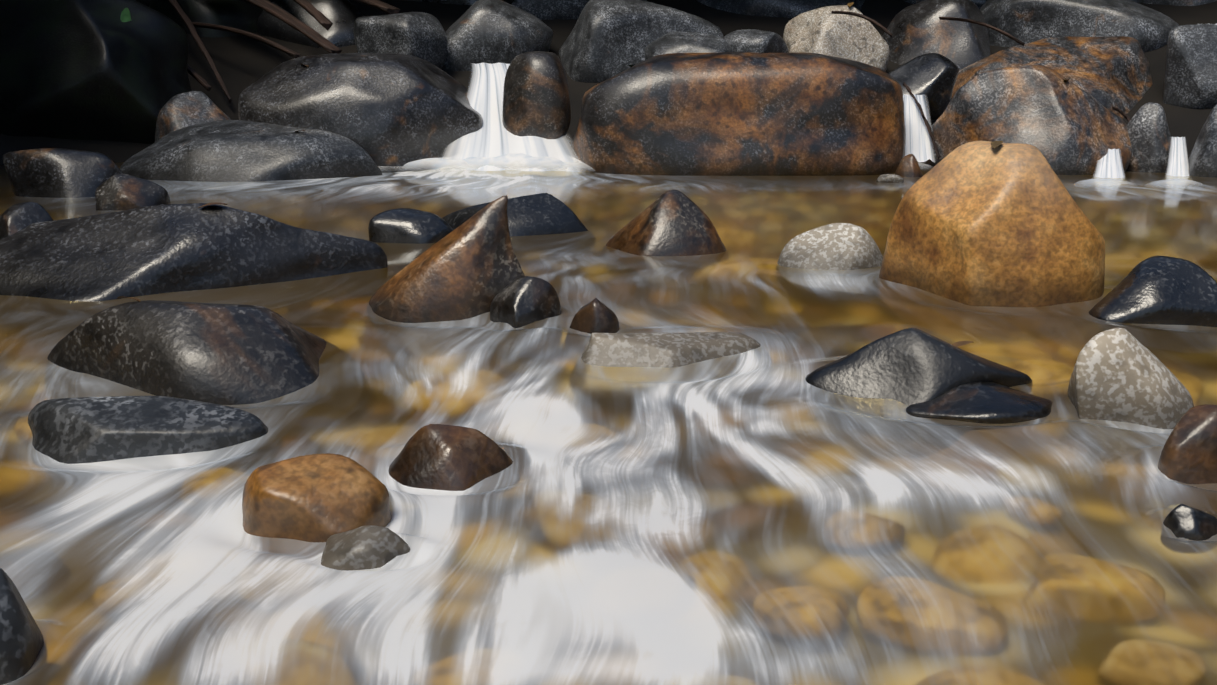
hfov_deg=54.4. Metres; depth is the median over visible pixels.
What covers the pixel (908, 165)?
rock
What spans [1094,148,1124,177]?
waterfall
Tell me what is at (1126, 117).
twig
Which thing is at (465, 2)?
rock
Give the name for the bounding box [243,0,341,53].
branch
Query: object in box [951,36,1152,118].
rock
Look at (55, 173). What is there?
rock
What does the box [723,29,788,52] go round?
rock
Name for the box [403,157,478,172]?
water foam mound
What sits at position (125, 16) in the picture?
green leaf
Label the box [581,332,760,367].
pale rock
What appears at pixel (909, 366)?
dark rock
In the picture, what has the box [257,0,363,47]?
rock
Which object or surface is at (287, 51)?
branch
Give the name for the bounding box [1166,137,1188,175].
waterfall
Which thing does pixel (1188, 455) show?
edge rock
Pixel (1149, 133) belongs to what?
rock
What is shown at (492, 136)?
waterfall
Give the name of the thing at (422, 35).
rock
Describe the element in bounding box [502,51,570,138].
rock
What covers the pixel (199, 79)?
twig
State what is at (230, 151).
flat gray rock
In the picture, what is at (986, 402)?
flat wet rock
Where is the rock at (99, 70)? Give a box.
[0,0,191,143]
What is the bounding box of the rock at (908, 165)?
[895,154,922,176]
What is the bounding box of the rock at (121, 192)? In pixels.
[95,174,170,210]
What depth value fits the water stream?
1.15 m
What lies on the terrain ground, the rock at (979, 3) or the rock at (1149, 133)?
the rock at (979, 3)
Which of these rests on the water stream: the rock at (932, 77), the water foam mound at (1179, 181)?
the water foam mound at (1179, 181)
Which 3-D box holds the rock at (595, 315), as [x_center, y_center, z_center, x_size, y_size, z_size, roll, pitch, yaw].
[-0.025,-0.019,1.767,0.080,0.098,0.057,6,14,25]
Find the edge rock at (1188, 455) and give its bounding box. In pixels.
[1158,404,1216,483]
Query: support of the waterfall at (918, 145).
on the water foam mound
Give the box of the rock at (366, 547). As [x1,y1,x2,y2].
[321,525,409,570]
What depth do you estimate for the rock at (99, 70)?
4.77 m
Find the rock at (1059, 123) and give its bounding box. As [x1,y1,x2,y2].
[918,65,1131,174]
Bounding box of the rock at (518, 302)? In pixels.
[490,276,560,327]
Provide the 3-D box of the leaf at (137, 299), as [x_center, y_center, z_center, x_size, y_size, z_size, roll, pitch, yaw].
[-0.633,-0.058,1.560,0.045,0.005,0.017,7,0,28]
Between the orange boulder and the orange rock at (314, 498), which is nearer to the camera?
the orange rock at (314, 498)
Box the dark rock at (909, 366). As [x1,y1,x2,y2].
[805,328,1031,405]
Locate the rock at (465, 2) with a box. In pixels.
[404,0,477,4]
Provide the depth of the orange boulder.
1.91 m
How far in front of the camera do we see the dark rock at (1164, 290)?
1.82 m
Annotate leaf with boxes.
[117,296,139,301]
[120,8,131,21]
[198,202,226,207]
[952,341,972,346]
[991,141,1002,148]
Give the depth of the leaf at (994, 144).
1.94 m
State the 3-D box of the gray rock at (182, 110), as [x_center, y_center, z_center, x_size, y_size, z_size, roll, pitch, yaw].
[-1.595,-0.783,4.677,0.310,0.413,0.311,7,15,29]
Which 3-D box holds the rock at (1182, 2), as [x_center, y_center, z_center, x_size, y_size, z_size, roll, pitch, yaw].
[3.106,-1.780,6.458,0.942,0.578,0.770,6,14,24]
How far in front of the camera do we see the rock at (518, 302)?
1.79 m
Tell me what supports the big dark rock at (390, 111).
on the stream bed ground
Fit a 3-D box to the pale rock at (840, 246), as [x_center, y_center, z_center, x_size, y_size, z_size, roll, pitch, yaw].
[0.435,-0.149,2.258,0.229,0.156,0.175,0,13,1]
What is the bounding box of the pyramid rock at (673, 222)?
[605,189,725,255]
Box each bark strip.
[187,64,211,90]
[293,0,332,30]
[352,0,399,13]
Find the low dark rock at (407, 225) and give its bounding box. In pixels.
[368,208,452,243]
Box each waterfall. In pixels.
[436,63,585,171]
[903,94,934,161]
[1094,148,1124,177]
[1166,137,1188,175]
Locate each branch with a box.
[169,0,230,102]
[192,22,300,57]
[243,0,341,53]
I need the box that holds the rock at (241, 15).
[149,0,262,37]
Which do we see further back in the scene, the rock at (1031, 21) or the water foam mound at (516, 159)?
the rock at (1031, 21)
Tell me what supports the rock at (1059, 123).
on the stream bed ground
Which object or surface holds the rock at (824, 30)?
on the terrain ground
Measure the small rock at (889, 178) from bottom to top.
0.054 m
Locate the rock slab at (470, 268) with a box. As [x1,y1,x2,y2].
[369,195,524,322]
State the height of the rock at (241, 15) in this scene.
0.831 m
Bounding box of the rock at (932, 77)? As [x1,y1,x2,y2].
[888,53,958,119]
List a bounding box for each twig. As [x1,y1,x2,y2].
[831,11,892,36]
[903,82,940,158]
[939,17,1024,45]
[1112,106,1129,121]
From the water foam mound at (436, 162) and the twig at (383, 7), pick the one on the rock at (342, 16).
the twig at (383, 7)
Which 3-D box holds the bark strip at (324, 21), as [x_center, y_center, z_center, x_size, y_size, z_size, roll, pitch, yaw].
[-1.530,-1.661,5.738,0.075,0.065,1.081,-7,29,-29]
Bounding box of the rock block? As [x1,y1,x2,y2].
[572,52,905,175]
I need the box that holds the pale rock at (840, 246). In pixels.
[777,223,882,269]
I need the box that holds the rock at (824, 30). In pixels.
[783,5,889,71]
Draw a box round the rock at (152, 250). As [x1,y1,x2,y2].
[0,203,387,300]
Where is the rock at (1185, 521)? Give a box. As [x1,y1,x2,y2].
[1163,504,1216,540]
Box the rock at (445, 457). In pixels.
[389,424,512,490]
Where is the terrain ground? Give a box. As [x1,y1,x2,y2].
[0,0,1216,164]
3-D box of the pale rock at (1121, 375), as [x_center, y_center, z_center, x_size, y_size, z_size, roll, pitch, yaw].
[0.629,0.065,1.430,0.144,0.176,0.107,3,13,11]
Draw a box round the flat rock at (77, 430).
[28,396,267,463]
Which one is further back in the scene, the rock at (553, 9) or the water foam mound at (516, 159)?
the rock at (553, 9)
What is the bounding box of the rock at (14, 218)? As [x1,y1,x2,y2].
[0,202,52,239]
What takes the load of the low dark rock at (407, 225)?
on the stream bed ground
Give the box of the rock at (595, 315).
[569,298,618,333]
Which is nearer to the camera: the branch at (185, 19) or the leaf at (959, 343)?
the leaf at (959, 343)
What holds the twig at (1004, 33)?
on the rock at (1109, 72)
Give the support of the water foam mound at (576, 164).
on the water foam mound at (516, 159)
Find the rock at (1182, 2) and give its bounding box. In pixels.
[1131,0,1216,5]
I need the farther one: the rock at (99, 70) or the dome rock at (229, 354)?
the rock at (99, 70)
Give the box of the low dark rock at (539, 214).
[442,193,587,235]
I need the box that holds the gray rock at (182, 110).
[155,91,230,141]
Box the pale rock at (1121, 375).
[1068,328,1193,428]
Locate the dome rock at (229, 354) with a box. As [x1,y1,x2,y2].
[47,300,326,404]
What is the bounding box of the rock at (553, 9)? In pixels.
[511,0,647,19]
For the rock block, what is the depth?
4.11 m
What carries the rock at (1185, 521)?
on the water stream
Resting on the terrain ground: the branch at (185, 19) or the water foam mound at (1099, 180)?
the branch at (185, 19)
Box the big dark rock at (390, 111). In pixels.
[238,53,482,172]
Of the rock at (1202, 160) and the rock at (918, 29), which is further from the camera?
the rock at (918, 29)
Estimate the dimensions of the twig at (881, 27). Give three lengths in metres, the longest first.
0.322 x 0.044 x 0.024 m
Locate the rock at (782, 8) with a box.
[696,0,863,17]
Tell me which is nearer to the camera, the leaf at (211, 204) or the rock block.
the leaf at (211, 204)
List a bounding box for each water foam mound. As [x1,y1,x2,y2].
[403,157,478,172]
[434,153,566,170]
[548,158,594,171]
[1074,178,1137,188]
[1145,179,1199,189]
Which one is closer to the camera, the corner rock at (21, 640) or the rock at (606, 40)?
the corner rock at (21, 640)
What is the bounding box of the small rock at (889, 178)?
[876,174,903,182]
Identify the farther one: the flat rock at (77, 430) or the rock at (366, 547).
the flat rock at (77, 430)
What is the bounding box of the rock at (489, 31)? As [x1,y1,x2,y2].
[441,0,552,70]
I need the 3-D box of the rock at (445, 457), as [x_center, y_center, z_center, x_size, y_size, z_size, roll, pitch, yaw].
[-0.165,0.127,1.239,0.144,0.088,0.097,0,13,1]
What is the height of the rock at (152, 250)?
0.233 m
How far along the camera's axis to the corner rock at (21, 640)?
0.82 m
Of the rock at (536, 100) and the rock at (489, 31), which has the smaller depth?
the rock at (536, 100)
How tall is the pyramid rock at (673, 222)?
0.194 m
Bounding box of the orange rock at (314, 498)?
[242,453,391,542]
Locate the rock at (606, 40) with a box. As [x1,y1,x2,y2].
[559,0,723,82]
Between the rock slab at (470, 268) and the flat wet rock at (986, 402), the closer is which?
the flat wet rock at (986, 402)
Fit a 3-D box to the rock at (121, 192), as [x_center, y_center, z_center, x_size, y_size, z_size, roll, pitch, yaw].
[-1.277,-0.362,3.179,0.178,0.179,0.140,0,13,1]
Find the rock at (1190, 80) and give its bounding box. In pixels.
[1163,24,1216,108]
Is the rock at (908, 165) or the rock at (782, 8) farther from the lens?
the rock at (782, 8)
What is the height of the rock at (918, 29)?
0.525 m
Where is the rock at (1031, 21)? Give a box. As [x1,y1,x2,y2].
[980,0,1178,51]
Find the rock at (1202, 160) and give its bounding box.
[1188,104,1216,177]
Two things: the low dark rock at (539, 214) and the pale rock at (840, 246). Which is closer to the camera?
the pale rock at (840, 246)
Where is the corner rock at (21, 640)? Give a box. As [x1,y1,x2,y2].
[0,568,43,684]
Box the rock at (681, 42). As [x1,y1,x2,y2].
[644,31,732,59]
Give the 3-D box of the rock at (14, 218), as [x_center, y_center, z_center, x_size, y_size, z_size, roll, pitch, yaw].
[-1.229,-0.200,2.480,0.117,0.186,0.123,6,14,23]
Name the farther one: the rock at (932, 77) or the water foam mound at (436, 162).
the rock at (932, 77)
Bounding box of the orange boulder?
[879,141,1104,306]
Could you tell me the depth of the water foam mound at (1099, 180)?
3.63 m
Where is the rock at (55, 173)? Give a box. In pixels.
[3,148,121,197]
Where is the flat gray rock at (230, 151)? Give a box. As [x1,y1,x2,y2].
[120,120,381,181]
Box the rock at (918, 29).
[882,0,990,70]
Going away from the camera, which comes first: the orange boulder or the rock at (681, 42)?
the orange boulder
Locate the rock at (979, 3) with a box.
[904,0,986,8]
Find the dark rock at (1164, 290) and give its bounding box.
[1089,256,1216,326]
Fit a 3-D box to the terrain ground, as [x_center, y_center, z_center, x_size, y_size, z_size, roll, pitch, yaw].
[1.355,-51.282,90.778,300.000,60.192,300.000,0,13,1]
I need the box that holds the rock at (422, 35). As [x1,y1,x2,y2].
[354,12,447,68]
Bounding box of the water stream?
[0,162,1216,684]
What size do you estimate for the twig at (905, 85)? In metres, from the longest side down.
0.608 x 0.044 x 0.016 m
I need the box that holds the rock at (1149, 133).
[1126,102,1171,172]
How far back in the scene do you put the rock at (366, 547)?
1.00 m
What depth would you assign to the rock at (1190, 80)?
5.03 m
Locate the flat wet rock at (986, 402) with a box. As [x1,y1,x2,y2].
[906,382,1052,423]

